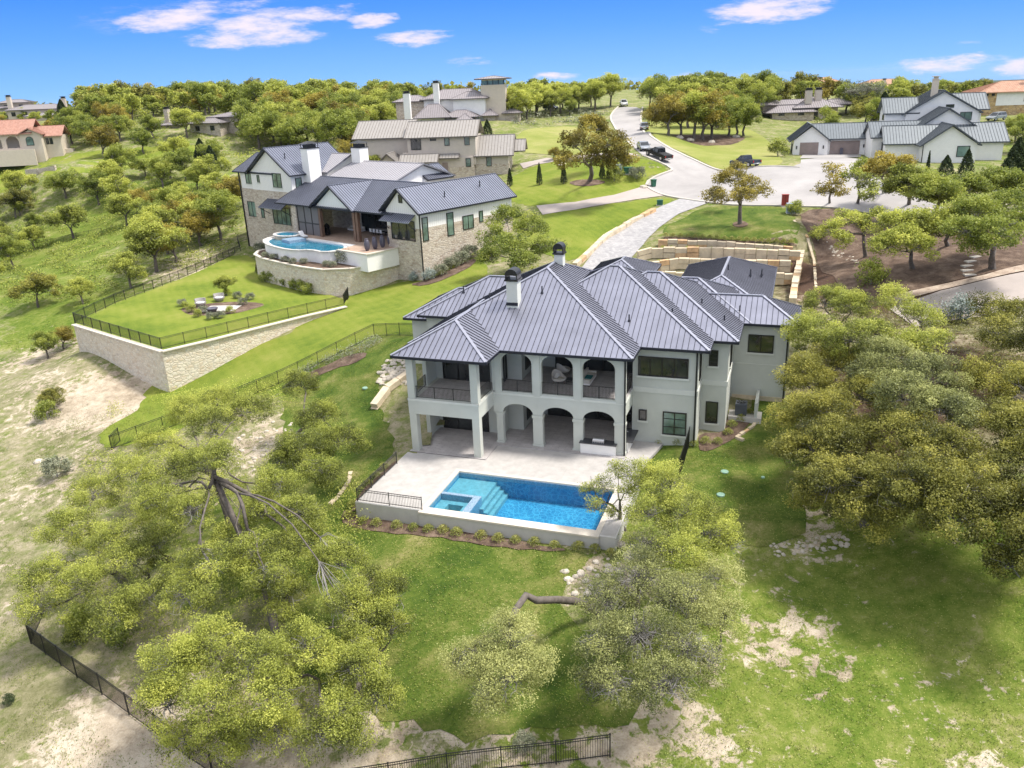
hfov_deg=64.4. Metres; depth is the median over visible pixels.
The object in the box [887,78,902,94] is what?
oak tree
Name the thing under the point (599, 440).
barbecue grill
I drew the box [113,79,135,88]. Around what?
oak tree
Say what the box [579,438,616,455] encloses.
kitchen island
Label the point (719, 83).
oak tree
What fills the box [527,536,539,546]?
grass tuft
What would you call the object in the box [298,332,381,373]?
ground cover
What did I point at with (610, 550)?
grass tuft
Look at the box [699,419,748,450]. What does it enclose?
mulch bed
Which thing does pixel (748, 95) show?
oak tree
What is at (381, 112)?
oak tree
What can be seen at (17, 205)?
oak tree
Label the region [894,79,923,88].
oak tree
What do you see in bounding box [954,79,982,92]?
oak tree
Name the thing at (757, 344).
window
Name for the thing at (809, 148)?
garage door
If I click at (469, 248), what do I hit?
shrub
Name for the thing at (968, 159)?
juniper
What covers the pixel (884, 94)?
juniper
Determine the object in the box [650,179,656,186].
wheelie bin
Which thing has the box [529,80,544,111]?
oak tree
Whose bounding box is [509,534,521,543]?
grass tuft
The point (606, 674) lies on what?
oak tree
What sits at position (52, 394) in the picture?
oak tree
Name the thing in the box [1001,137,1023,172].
juniper
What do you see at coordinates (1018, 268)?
kerb
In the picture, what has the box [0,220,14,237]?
oak tree
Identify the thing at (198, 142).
juniper
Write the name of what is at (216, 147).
oak tree
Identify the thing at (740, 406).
air conditioner
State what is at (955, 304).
shrub
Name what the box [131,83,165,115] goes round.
oak tree
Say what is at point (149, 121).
oak tree
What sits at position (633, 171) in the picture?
shrub
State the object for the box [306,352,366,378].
mulch bed
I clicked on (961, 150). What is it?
window
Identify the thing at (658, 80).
oak tree
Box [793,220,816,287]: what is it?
stone edging
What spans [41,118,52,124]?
oak tree
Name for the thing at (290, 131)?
oak tree
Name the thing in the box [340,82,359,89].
oak tree
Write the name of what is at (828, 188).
oak tree
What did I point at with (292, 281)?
shrub
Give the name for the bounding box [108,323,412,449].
fence
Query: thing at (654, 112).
oak tree
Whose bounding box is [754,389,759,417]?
screen wall
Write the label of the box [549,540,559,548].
grass tuft
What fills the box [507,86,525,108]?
oak tree
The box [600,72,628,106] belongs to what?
oak tree
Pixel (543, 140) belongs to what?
lawn
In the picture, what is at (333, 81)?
oak tree
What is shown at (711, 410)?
window
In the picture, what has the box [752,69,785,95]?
oak tree
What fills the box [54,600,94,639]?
shrub
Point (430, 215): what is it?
house
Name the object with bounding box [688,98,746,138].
oak tree
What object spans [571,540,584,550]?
grass tuft
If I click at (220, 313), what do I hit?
shrub
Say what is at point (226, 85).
oak tree
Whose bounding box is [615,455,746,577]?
oak tree
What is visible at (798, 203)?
shrub
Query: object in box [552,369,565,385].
lounge chair
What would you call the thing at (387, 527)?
mulch bed
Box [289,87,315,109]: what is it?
oak tree
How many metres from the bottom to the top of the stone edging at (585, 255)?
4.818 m
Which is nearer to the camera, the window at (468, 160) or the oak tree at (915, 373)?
the oak tree at (915, 373)
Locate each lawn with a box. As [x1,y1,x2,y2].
[0,145,194,192]
[76,255,347,349]
[98,260,487,446]
[266,332,412,523]
[279,509,643,742]
[510,158,666,205]
[516,126,611,154]
[517,198,672,260]
[646,119,782,169]
[647,394,806,546]
[663,205,799,245]
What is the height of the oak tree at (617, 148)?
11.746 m
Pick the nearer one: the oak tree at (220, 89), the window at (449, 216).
the window at (449, 216)
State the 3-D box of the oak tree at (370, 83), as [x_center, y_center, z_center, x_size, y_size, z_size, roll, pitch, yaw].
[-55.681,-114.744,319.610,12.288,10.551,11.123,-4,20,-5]
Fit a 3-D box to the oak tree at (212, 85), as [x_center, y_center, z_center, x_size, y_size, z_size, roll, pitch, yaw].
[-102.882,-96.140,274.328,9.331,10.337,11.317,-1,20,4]
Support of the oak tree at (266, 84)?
on the ground at (92, 383)
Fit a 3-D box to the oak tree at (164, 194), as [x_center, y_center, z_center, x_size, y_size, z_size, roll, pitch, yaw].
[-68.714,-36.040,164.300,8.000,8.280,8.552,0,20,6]
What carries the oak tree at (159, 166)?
on the ground at (92, 383)
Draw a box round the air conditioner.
[735,400,747,415]
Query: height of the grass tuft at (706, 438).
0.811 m
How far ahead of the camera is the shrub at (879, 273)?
87.58 m
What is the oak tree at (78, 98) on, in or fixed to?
on the ground at (92, 383)
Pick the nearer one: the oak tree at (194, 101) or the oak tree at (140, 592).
the oak tree at (140, 592)
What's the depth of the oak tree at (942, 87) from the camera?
224.67 m
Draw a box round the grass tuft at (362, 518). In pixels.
[357,516,366,524]
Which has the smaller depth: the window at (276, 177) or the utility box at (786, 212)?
the utility box at (786, 212)
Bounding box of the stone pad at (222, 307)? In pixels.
[201,305,240,311]
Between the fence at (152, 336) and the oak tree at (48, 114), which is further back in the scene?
the oak tree at (48, 114)
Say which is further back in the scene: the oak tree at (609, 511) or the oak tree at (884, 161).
the oak tree at (884, 161)
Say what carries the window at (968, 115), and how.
in the house at (941, 125)
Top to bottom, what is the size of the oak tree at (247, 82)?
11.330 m
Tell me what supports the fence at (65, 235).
on the ground at (92, 383)
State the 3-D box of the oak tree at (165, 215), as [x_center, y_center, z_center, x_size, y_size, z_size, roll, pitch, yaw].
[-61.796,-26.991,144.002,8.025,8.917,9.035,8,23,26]
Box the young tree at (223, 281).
[211,274,237,295]
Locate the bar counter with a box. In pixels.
[626,428,638,452]
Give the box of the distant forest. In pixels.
[34,78,923,105]
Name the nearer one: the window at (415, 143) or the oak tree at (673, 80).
the window at (415, 143)
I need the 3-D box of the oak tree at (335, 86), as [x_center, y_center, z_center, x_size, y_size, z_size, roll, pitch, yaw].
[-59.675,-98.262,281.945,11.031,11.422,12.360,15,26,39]
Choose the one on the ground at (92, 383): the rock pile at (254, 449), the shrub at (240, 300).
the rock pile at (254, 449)
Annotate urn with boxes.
[364,238,369,250]
[372,237,377,248]
[379,235,384,247]
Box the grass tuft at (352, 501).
[346,499,354,507]
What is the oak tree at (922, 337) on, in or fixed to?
on the ground at (92, 383)
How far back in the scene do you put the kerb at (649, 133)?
149.25 m
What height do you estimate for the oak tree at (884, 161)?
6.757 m
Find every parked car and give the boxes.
[543,104,558,109]
[636,141,650,150]
[639,122,648,129]
[985,111,1006,120]
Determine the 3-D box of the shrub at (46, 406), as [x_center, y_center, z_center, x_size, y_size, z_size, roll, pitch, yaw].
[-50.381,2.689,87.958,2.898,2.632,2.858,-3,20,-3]
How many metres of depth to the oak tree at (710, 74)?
238.17 m
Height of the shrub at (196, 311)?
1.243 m
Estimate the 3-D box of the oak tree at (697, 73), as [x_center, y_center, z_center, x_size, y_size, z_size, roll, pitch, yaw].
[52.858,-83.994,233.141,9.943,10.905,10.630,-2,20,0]
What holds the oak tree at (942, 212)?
on the mulch bed at (944, 268)
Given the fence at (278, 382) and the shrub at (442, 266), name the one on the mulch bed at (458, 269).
the shrub at (442, 266)
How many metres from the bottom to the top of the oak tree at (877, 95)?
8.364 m
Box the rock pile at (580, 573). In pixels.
[560,558,634,596]
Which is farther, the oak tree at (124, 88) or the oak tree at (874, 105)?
the oak tree at (124, 88)
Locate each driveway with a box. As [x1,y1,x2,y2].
[520,153,636,167]
[537,185,662,213]
[583,199,707,269]
[801,154,860,157]
[891,272,1023,325]
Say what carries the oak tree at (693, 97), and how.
on the ground at (92, 383)
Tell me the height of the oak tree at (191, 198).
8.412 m
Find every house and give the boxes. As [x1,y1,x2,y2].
[0,95,72,120]
[0,118,74,166]
[146,107,229,136]
[206,112,242,134]
[232,141,516,280]
[351,119,527,178]
[390,241,801,459]
[392,81,522,121]
[474,75,511,120]
[759,87,851,120]
[786,76,1009,162]
[858,78,894,94]
[961,80,1023,115]
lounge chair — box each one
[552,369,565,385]
[556,363,569,374]
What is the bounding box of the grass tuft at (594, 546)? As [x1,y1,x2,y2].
[588,543,600,552]
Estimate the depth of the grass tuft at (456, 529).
56.19 m
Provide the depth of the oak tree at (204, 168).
181.88 m
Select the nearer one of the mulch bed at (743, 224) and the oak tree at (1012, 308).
the oak tree at (1012, 308)
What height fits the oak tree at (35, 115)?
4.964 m
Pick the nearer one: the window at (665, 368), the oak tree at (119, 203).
the window at (665, 368)
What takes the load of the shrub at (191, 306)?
on the planting bed at (244, 306)
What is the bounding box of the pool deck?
[355,441,662,550]
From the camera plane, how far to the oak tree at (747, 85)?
212.45 m
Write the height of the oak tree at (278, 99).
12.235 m
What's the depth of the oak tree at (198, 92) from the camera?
267.33 m
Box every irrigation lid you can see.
[716,492,724,496]
[721,469,728,473]
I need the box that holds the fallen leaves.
[156,440,1023,767]
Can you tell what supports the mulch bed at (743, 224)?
on the lawn at (765, 222)
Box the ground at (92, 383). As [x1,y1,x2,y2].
[0,79,1023,767]
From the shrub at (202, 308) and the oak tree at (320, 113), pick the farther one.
the oak tree at (320, 113)
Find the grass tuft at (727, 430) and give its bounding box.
[722,427,732,434]
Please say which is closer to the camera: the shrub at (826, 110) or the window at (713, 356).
the window at (713, 356)
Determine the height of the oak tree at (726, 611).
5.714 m
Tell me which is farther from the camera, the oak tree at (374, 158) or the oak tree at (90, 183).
the oak tree at (90, 183)
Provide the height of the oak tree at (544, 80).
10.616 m
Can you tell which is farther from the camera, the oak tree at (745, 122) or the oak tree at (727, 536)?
the oak tree at (745, 122)
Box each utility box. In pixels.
[624,167,631,174]
[656,199,662,205]
[781,194,788,206]
[785,203,798,213]
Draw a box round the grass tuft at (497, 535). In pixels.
[492,532,504,541]
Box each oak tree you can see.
[0,169,40,189]
[0,187,36,217]
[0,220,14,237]
[0,234,29,268]
[0,262,5,271]
[4,470,180,625]
[6,271,64,307]
[7,198,28,215]
[12,224,44,249]
[16,108,26,118]
[21,211,42,227]
[26,111,41,119]
[26,330,60,358]
[35,386,67,408]
[39,168,82,198]
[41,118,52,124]
[41,202,87,238]
[42,109,55,120]
[47,114,78,143]
[49,325,75,348]
[56,105,84,116]
[63,275,96,303]
[68,113,94,123]
[68,120,99,145]
[69,85,92,99]
[70,89,82,100]
[71,89,98,117]
[72,92,89,112]
[73,91,106,119]
[76,168,111,204]
[79,519,188,644]
[80,90,104,116]
[81,122,121,157]
[88,159,126,192]
[90,83,120,104]
[90,101,129,134]
[93,113,136,140]
[98,174,138,195]
[99,93,131,116]
[102,383,241,529]
[103,142,138,178]
[103,192,148,226]
[104,249,148,288]
[105,100,130,112]
[112,89,141,114]
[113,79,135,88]
[114,93,150,123]
[116,87,145,113]
[120,188,147,213]
[120,220,191,272]
[123,127,154,153]
[124,204,172,227]
[127,157,149,176]
[127,582,414,747]
[129,388,411,639]
[129,651,305,767]
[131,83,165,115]
[133,199,178,218]
[136,114,164,138]
[140,156,176,187]
[141,94,170,116]
[144,207,186,254]
[145,189,157,202]
[147,220,192,262]
[148,186,188,204]
[150,86,176,107]
[155,151,177,178]
[157,135,189,152]
[159,192,201,236]
[162,469,297,527]
[167,80,192,105]
[167,91,197,108]
[167,107,205,137]
[167,147,194,180]
[167,179,192,197]
[171,89,188,108]
[174,198,200,235]
[179,163,203,188]
[179,208,221,245]
[186,91,209,110]
[188,81,223,114]
[188,188,241,209]
[189,83,218,113]
[190,190,240,240]
[192,153,233,178]
[194,138,225,158]
[195,90,226,112]
[198,171,230,189]
[208,83,225,110]
[210,79,237,107]
[210,175,241,208]
[217,89,247,112]
[230,98,262,137]
[233,109,281,149]
[234,83,250,103]
[240,80,271,102]
[244,76,260,84]
[254,101,286,142]
[255,95,288,112]
[256,88,292,105]
[257,80,269,91]
[263,368,375,491]
[264,78,284,84]
[264,81,286,97]
[264,110,292,145]
[266,118,297,144]
[272,116,308,144]
[278,111,298,144]
[279,85,302,102]
[282,96,298,110]
[282,562,420,767]
[284,100,311,115]
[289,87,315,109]
[292,108,318,138]
[293,110,331,142]
[294,81,312,91]
[296,90,329,110]
[298,111,328,141]
[305,78,327,88]
[309,104,369,141]
[314,92,344,110]
[319,99,348,139]
[323,99,369,143]
[324,78,337,85]
[326,83,344,97]
[327,84,339,97]
[328,91,364,107]
[330,87,359,97]
[334,138,352,152]
[337,132,355,144]
[338,81,359,91]
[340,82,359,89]
[355,94,390,109]
[359,78,379,91]
[359,90,368,96]
[360,105,370,116]
[363,85,379,93]
[364,102,396,120]
[368,154,380,160]
[369,88,389,105]
[371,80,392,90]
[379,83,410,95]
[379,91,411,104]
[385,91,426,109]
[394,82,424,94]
[423,80,445,96]
[423,86,432,95]
[434,592,604,722]
[444,84,461,88]
[457,80,480,91]
[472,202,570,271]
[506,85,530,109]
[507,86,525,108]
[508,80,528,89]
[516,89,543,119]
[518,88,545,115]
[521,81,555,115]
[526,77,548,108]
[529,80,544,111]
[536,90,566,115]
[547,147,559,157]
[549,81,574,113]
[551,113,642,180]
[562,97,577,114]
[565,519,724,717]
[566,80,586,109]
[569,81,590,111]
[576,458,640,531]
[580,76,609,108]
[580,78,606,110]
[582,79,592,106]
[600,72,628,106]
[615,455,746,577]
[635,75,653,106]
[640,73,672,100]
[640,92,687,135]
[652,81,678,99]
[659,92,696,135]
[663,545,754,695]
[669,77,677,91]
[669,90,716,138]
[670,74,708,89]
[671,85,711,127]
[674,81,715,94]
[682,90,731,139]
[683,71,714,83]
[687,76,716,88]
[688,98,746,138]
[697,70,723,78]
[698,158,776,223]
[699,86,738,127]
[711,76,736,83]
[713,80,722,90]
[714,81,737,95]
[715,71,727,80]
[721,78,741,84]
[721,93,750,135]
[727,96,760,134]
[728,89,754,102]
[732,75,768,102]
[736,72,755,79]
[737,98,763,135]
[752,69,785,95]
[754,82,776,116]
[758,76,784,102]
[758,341,898,466]
[769,409,938,546]
[773,79,794,98]
[777,280,902,381]
[787,70,816,98]
[789,80,813,98]
[798,80,821,97]
[805,73,824,96]
[809,161,851,202]
[812,205,890,257]
[813,76,837,99]
[823,114,840,122]
[833,78,850,94]
[833,82,858,113]
[837,167,882,203]
[839,80,888,112]
[843,331,994,440]
[846,97,873,121]
[851,95,875,115]
[855,99,878,120]
[857,150,917,180]
[859,404,1023,552]
[864,97,880,120]
[865,206,943,268]
[869,79,888,98]
[874,280,958,359]
[879,162,938,204]
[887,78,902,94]
[889,87,915,96]
[892,76,905,81]
[892,78,905,85]
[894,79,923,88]
[904,168,971,206]
[908,82,928,95]
[920,200,975,246]
[928,84,951,92]
[936,187,1023,269]
[939,79,955,89]
[945,170,995,197]
[946,83,958,92]
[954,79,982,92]
[957,352,1023,484]
[963,287,1023,356]
[971,472,1023,582]
[978,78,993,86]
[978,163,1021,191]
[998,168,1023,204]
[1004,113,1023,142]
[1008,119,1023,143]
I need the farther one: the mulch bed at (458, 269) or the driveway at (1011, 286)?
the mulch bed at (458, 269)
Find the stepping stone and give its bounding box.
[960,269,972,271]
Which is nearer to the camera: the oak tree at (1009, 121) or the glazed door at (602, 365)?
the glazed door at (602, 365)
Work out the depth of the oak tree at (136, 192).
178.50 m
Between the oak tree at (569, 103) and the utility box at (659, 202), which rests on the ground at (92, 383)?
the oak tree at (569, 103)
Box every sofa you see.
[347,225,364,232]
[583,367,596,385]
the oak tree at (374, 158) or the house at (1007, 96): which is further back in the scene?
the house at (1007, 96)
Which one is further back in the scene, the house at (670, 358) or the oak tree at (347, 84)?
the oak tree at (347, 84)
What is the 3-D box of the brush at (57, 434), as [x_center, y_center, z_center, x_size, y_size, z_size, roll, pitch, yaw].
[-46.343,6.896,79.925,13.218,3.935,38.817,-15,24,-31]
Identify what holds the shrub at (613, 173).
on the lawn at (526, 189)
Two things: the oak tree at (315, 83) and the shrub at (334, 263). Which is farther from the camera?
the oak tree at (315, 83)
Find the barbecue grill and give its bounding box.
[592,437,604,443]
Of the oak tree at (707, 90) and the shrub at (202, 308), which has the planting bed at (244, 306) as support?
the shrub at (202, 308)
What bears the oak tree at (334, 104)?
on the ground at (92, 383)
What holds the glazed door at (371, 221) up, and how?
in the house at (430, 215)
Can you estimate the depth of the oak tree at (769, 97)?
221.99 m
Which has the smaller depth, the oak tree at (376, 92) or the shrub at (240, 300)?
the shrub at (240, 300)
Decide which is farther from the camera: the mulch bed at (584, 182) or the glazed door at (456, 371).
the mulch bed at (584, 182)
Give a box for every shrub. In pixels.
[0,693,15,705]
[30,398,59,419]
[37,454,75,478]
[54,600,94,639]
[59,626,88,648]
[93,612,139,652]
[176,299,187,304]
[180,301,188,308]
[186,304,196,312]
[191,308,202,316]
[198,305,207,312]
[205,312,217,319]
[215,310,225,317]
[222,288,231,294]
[225,305,235,312]
[232,291,241,297]
[237,298,247,304]
[244,292,255,299]
[253,242,264,251]
[256,271,266,280]
[260,251,268,256]
[266,271,272,282]
[269,253,277,258]
[279,255,288,261]
[287,257,296,263]
[287,278,295,288]
[295,279,305,291]
[299,257,308,262]
[301,282,312,293]
[322,260,329,265]
[328,261,336,266]
[334,248,347,261]
[407,270,417,280]
[421,267,436,279]
[431,263,448,274]
[441,256,460,268]
[451,250,470,262]
[460,244,478,256]
[511,729,535,753]
[605,165,625,180]
[628,166,645,178]
[767,138,789,156]
[785,199,803,213]
[806,224,827,239]
[813,104,838,122]
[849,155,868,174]
[853,255,892,287]
[941,289,979,319]
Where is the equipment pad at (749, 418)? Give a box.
[728,409,761,423]
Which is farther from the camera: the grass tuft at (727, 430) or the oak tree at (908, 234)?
the oak tree at (908, 234)
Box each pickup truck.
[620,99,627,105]
[644,146,672,160]
[730,155,761,166]
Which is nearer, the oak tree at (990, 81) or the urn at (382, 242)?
the urn at (382, 242)
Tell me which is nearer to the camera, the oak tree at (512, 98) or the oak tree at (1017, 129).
the oak tree at (1017, 129)
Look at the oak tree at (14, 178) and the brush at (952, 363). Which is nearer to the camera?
the brush at (952, 363)
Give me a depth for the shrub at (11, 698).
48.38 m
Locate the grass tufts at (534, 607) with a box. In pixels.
[0,293,1023,767]
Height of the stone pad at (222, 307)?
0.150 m
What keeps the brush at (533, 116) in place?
on the ground at (92, 383)
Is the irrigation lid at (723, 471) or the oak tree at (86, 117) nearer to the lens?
the irrigation lid at (723, 471)
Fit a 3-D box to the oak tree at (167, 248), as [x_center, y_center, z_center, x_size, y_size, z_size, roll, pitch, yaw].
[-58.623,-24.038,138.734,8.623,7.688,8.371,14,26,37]
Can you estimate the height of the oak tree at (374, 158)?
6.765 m
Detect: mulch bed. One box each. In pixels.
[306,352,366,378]
[341,510,564,550]
[352,461,395,510]
[412,259,475,285]
[570,179,604,185]
[663,236,796,245]
[673,135,744,145]
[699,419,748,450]
[733,221,747,226]
[801,209,1023,298]
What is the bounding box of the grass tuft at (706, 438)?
[700,436,711,443]
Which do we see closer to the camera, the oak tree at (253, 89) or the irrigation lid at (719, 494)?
the irrigation lid at (719, 494)
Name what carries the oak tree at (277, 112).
on the ground at (92, 383)
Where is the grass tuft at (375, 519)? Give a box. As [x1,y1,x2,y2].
[370,517,381,526]
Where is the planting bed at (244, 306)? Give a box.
[181,302,263,314]
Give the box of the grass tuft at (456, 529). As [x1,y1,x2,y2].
[450,527,462,535]
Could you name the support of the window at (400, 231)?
in the house at (430, 215)
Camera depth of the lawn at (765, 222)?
112.45 m
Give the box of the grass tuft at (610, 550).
[605,547,616,555]
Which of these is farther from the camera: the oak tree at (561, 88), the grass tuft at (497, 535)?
the oak tree at (561, 88)
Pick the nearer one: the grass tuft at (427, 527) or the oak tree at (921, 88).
the grass tuft at (427, 527)
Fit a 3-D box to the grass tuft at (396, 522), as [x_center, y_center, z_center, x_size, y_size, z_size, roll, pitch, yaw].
[-8.229,9.966,57.834,0.922,0.755,0.976,1,20,10]
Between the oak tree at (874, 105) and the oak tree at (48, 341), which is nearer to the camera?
the oak tree at (48, 341)
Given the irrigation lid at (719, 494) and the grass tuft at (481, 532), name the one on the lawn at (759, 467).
the irrigation lid at (719, 494)
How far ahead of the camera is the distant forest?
468.78 m
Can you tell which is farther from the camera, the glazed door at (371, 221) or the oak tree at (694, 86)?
the oak tree at (694, 86)
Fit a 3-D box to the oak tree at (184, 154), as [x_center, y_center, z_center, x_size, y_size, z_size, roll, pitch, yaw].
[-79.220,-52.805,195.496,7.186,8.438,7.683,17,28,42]
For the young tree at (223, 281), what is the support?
on the raised lawn at (158, 312)
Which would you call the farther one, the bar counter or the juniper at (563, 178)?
the juniper at (563, 178)
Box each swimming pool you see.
[263,231,348,263]
[418,469,617,538]
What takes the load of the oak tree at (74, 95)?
on the ground at (92, 383)
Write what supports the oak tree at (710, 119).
on the mulch bed at (724, 140)
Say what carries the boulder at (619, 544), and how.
on the ground at (92, 383)
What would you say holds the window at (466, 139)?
in the house at (461, 148)
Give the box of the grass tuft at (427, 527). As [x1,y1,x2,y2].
[422,523,433,532]
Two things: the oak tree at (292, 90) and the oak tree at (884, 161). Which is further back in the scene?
the oak tree at (292, 90)
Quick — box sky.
[0,0,1023,105]
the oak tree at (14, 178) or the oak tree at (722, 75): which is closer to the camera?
the oak tree at (14, 178)
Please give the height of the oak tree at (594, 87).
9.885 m
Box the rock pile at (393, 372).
[376,359,406,385]
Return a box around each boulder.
[33,458,43,463]
[617,540,625,547]
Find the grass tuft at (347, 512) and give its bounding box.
[343,510,353,518]
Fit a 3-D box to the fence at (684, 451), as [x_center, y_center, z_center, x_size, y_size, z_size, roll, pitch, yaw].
[13.521,5.201,63.502,0.115,2.180,6.066,5,21,19]
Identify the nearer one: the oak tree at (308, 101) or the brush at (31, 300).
the brush at (31, 300)
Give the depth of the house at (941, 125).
149.37 m
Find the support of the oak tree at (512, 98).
on the ground at (92, 383)
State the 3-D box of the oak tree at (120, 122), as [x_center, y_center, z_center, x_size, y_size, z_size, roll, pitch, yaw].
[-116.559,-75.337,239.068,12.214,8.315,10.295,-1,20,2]
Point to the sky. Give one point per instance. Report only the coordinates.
(49, 48)
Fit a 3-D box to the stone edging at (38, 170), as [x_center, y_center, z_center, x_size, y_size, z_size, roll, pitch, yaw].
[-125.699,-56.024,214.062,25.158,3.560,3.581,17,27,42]
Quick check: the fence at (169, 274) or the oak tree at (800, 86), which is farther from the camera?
the oak tree at (800, 86)
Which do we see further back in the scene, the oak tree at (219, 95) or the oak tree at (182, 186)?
the oak tree at (219, 95)
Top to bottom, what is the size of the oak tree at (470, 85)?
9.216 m
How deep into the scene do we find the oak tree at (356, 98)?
247.88 m
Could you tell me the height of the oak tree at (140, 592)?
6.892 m
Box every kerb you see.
[610,106,634,147]
[640,107,799,170]
[641,154,672,184]
[647,186,861,211]
[885,264,1023,300]
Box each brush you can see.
[0,176,245,305]
[0,248,123,351]
[0,384,117,550]
[42,373,409,738]
[68,104,388,164]
[511,106,613,125]
[795,295,1023,547]
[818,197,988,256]
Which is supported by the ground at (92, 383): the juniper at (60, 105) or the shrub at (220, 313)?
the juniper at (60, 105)
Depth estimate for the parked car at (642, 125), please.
195.84 m
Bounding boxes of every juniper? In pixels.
[56,99,65,113]
[192,138,205,162]
[205,145,220,167]
[482,119,493,134]
[506,168,513,185]
[536,163,542,184]
[560,162,567,183]
[599,163,605,178]
[867,91,888,120]
[926,150,930,168]
[937,155,955,176]
[956,148,976,175]
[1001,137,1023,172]
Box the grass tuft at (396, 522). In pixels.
[390,519,402,528]
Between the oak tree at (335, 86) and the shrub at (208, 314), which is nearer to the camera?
the shrub at (208, 314)
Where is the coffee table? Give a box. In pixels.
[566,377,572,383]
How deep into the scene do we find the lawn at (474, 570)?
48.58 m
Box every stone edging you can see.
[25,165,56,174]
[329,471,352,504]
[370,370,406,409]
[572,208,655,265]
[735,422,756,441]
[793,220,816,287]
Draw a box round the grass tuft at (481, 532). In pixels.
[474,529,487,540]
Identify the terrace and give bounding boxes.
[253,226,398,296]
[636,246,800,260]
[652,257,790,271]
[658,239,792,253]
[662,271,793,283]
[789,250,804,303]
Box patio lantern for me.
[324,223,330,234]
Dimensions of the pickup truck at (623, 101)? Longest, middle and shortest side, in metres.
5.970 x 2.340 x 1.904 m
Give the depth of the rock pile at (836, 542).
53.37 m
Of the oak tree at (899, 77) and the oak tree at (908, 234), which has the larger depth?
the oak tree at (899, 77)
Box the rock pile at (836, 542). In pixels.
[769,534,849,556]
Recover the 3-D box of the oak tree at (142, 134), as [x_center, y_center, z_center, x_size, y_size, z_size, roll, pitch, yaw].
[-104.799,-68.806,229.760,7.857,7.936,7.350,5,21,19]
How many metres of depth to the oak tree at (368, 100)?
244.05 m
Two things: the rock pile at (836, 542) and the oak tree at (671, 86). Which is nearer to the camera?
the rock pile at (836, 542)
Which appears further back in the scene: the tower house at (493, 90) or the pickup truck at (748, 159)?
the tower house at (493, 90)
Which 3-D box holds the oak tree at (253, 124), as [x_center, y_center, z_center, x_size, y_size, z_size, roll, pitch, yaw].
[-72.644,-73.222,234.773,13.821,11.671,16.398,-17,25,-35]
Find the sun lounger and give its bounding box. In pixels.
[298,231,307,237]
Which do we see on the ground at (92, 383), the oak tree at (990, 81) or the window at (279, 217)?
the oak tree at (990, 81)
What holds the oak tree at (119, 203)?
on the ground at (92, 383)
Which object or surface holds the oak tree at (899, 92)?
on the ground at (92, 383)
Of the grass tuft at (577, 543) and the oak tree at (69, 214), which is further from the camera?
the oak tree at (69, 214)
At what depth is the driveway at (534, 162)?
163.47 m
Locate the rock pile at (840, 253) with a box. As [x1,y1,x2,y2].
[826,241,858,262]
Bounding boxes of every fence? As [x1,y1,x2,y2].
[18,228,101,251]
[25,600,233,767]
[72,246,238,322]
[73,295,344,348]
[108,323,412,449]
[237,232,246,250]
[343,287,348,302]
[355,733,610,767]
[356,452,422,509]
[679,427,689,473]
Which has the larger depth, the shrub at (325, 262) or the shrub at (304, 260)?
the shrub at (304, 260)
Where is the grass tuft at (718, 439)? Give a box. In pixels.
[712,437,722,444]
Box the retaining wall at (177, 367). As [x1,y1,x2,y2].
[71,306,346,391]
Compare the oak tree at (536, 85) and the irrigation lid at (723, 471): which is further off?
the oak tree at (536, 85)
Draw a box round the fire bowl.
[206,306,217,311]
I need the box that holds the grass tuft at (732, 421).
[726,419,737,426]
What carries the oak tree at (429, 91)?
on the ground at (92, 383)
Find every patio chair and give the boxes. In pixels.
[194,298,205,306]
[213,293,224,301]
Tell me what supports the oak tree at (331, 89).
on the ground at (92, 383)
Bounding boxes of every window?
[26,137,33,145]
[245,174,251,184]
[247,201,256,217]
[261,208,265,218]
[271,173,282,188]
[272,208,291,226]
[295,177,301,187]
[391,221,415,241]
[398,195,402,202]
[410,139,420,149]
[421,217,428,241]
[444,138,449,145]
[446,212,454,235]
[462,214,473,229]
[464,137,469,144]
[465,158,470,166]
[479,210,483,221]
[486,157,491,165]
[636,356,689,380]
[637,409,647,422]
[661,411,686,438]
[699,354,701,380]
[703,401,718,425]
[707,350,718,368]
[729,345,732,368]
[746,334,773,355]
[956,146,969,156]
[960,112,971,119]
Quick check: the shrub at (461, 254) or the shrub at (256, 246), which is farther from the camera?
the shrub at (256, 246)
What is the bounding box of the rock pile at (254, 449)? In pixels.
[227,421,292,470]
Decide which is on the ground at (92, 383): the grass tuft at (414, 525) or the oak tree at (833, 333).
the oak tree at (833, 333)
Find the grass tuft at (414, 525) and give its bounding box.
[407,522,417,531]
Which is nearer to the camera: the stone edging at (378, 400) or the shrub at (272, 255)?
the stone edging at (378, 400)
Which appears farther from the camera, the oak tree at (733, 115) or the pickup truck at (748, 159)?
the oak tree at (733, 115)
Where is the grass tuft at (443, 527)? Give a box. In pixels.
[437,524,448,533]
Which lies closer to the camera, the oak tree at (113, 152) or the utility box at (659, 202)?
the utility box at (659, 202)
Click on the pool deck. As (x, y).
(425, 476)
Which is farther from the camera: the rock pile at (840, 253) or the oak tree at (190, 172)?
the oak tree at (190, 172)
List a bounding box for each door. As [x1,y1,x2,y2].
[361,213,387,232]
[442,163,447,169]
[442,362,489,381]
[443,412,489,431]
[503,354,507,380]
[548,406,631,422]
[555,357,632,372]
[799,142,818,154]
[814,108,817,118]
[829,140,859,153]
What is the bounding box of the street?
[611,107,942,214]
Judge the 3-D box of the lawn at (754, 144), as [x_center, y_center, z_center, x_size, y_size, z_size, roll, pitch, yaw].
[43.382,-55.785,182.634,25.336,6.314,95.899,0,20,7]
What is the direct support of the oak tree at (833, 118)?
on the ground at (92, 383)
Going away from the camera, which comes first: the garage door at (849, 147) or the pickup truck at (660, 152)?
the pickup truck at (660, 152)

